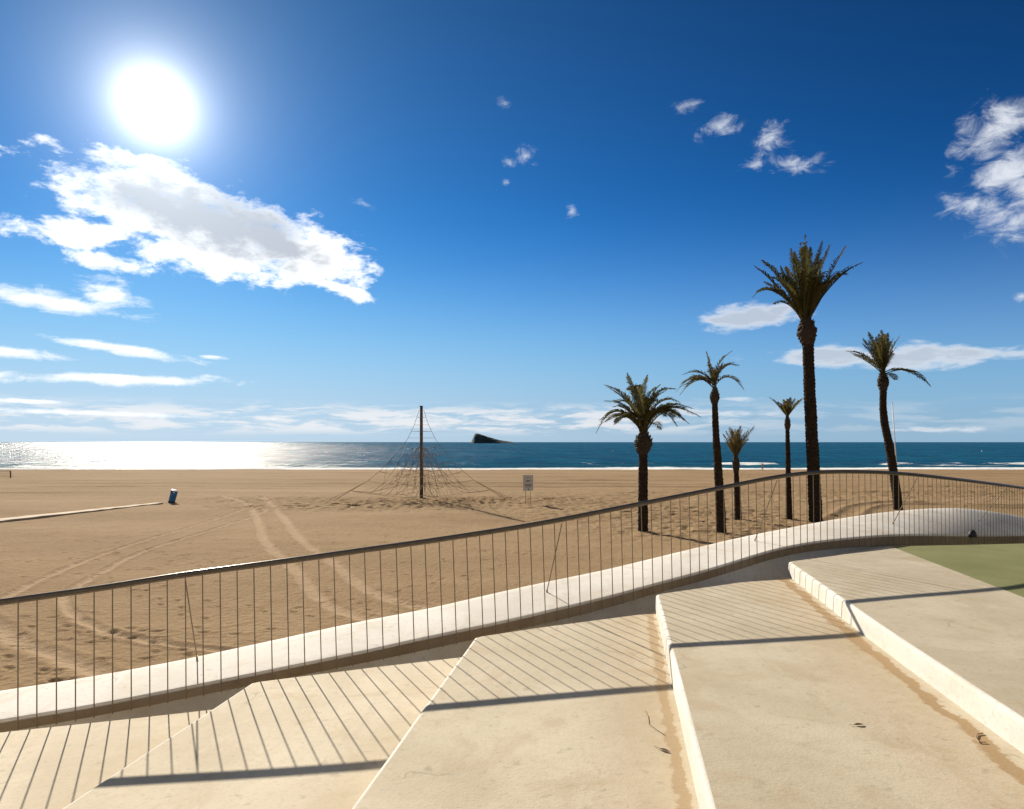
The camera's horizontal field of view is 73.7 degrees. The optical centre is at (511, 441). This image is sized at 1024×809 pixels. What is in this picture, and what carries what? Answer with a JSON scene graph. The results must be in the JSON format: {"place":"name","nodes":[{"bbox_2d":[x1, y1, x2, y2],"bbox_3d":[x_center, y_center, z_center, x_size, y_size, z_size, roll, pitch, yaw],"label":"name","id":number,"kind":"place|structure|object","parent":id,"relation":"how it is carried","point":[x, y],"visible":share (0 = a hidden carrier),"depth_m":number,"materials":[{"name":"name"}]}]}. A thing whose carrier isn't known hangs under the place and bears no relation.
{"place":"outdoors","nodes":[
{"label":"outdoors","id":0,"kind":"place"},
{"bbox_2d":[0,503,162,522],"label":"path","id":1,"kind":"structure","parent":0,"point":[27,517],"depth_m":37.68,"materials":[{"name":"beige concrete"}]},
{"bbox_2d":[0,710,211,808],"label":"terrace","id":2,"kind":"structure","parent":0,"point":[60,767],"depth_m":4.52,"materials":[{"name":"beige concrete"}]},
{"bbox_2d":[63,657,461,808],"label":"terrace","id":3,"kind":"structure","parent":0,"point":[327,741],"depth_m":4.26,"materials":[{"name":"beige concrete"}]},
{"bbox_2d":[0,469,1023,690],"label":"beach","id":4,"kind":"structure","parent":0,"point":[207,519],"depth_m":28.94,"materials":[{"name":"beige sand"}]},
{"bbox_2d":[0,470,13,477],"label":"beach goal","id":5,"kind":"object","parent":4,"relation":"on","point":[10,475],"visible":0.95,"depth_m":93.02,"materials":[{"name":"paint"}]},
{"bbox_2d":[168,489,177,502],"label":"litter bin","id":6,"kind":"object","parent":4,"relation":"on","point":[173,495],"visible":0.96,"depth_m":44.93,"materials":[{"name":"blue plastic"}]},
{"bbox_2d":[331,406,507,506],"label":"rope pyramid","id":7,"kind":"object","parent":4,"relation":"on","point":[422,475],"visible":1,"depth_m":47.82,"materials":[{"name":"black fabric"}]},
{"bbox_2d":[0,508,1023,732],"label":"parapet wall","id":8,"kind":"structure","parent":4,"relation":"on","point":[769,568],"depth_m":6.74,"materials":[{"name":"white concrete"}]},
{"bbox_2d":[0,470,1023,730],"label":"railing","id":9,"kind":"object","parent":8,"relation":"on","point":[18,600],"visible":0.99,"depth_m":6.56,"materials":[{"name":"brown metal"}]},
{"bbox_2d":[968,530,976,537],"bbox_3d":[7.276,1.442,10.776,0.239,0.130,0.125,0,0,-39],"label":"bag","id":10,"kind":"object","parent":8,"relation":"on","point":[973,533],"visible":0.99,"depth_m":10.71,"materials":[{"name":"black fabric"}]},
{"bbox_2d":[523,475,532,503],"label":"notice board","id":11,"kind":"object","parent":4,"relation":"on","point":[527,482],"visible":0.96,"depth_m":43.84,"materials":[{"name":"grey metal"}]},
{"bbox_2d":[596,373,700,531],"bbox_3d":[5.841,0.514,30.341,4.744,7.471,3.438,0,0,-39],"label":"palm tree","id":12,"kind":"object","parent":4,"relation":"on","point":[641,415],"visible":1,"depth_m":30.17,"materials":[{"name":"green plant"}]},
{"bbox_2d":[676,351,743,532],"bbox_3d":[8.748,0.117,30.087,2.532,8.266,1.980,0,0,38],"label":"palm tree","id":13,"kind":"object","parent":4,"relation":"on","point":[714,374],"visible":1,"depth_m":29.90,"materials":[{"name":"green plant"}]},
{"bbox_2d":[722,426,753,519],"bbox_3d":[11.653,1.701,35.142,1.367,5.098,2.311,0,0,29],"label":"palm tree","id":14,"kind":"object","parent":4,"relation":"on","point":[736,441],"visible":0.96,"depth_m":34.88,"materials":[{"name":"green plant"}]},
{"bbox_2d":[769,397,802,518],"bbox_3d":[14.249,0.945,35.322,1.718,6.611,1.578,0,0,0],"label":"palm tree","id":15,"kind":"object","parent":4,"relation":"on","point":[786,407],"visible":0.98,"depth_m":35.38,"materials":[{"name":"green plant"}]},
{"bbox_2d":[752,234,861,521],"bbox_3d":[14.992,-3.214,34.467,7.850,14.927,4.233,0,0,-37],"label":"palm tree","id":16,"kind":"object","parent":4,"relation":"on","point":[805,286],"visible":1,"depth_m":34.09,"materials":[{"name":"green plant"}]},
{"bbox_2d":[846,330,930,509],"bbox_3d":[21.684,-1.168,40.163,5.293,10.836,2.785,0,0,-21],"label":"palm tree","id":17,"kind":"object","parent":4,"relation":"on","point":[880,352],"visible":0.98,"depth_m":39.97,"materials":[{"name":"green plant"}]},
{"bbox_2d":[892,402,896,461],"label":"mast","id":18,"kind":"object","parent":4,"relation":"on","point":[894,432],"visible":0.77,"depth_m":59.97,"materials":[{"name":"white metal"}]},
{"bbox_2d":[0,442,1023,469],"bbox_3d":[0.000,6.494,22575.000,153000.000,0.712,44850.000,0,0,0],"label":"sea","id":19,"kind":"structure","parent":0,"point":[381,455],"depth_m":333.05,"materials":[{"name":"liquid"}]},
{"bbox_2d":[471,433,514,442],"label":"island","id":20,"kind":"structure","parent":19,"relation":"on","point":[478,438],"depth_m":3445.15,"materials":[{"name":"grey stone"}]},
{"bbox_2d":[0,0,1023,441],"label":"sky","id":21,"kind":"structure","parent":0,"point":[221,220],"materials":[{"name":"blue"}]},
{"bbox_2d":[352,612,699,808],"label":"terrace","id":22,"kind":"structure","parent":0,"point":[553,717],"depth_m":4.11,"materials":[{"name":"beige concrete"}]},
{"bbox_2d":[656,578,1023,808],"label":"terrace","id":23,"kind":"structure","parent":0,"point":[780,685],"depth_m":3.88,"materials":[{"name":"beige concrete"}]},
{"bbox_2d":[975,732,985,742],"bbox_3d":[2.473,1.561,3.611,0.047,0.006,0.148,0,0,29],"label":"cord","id":24,"kind":"object","parent":23,"relation":"on","point":[977,739],"visible":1,"depth_m":3.58,"materials":[{"name":"beige plant"}]},
{"bbox_2d":[788,546,1023,753],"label":"terrace","id":25,"kind":"structure","parent":0,"point":[955,637],"depth_m":5.40,"materials":[{"name":"beige concrete"}]},
{"bbox_2d":[891,544,1023,596],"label":"green court","id":26,"kind":"object","parent":25,"relation":"on","point":[1001,566],"visible":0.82,"depth_m":8.11,"materials":[{"name":"green concrete"}]}
]}

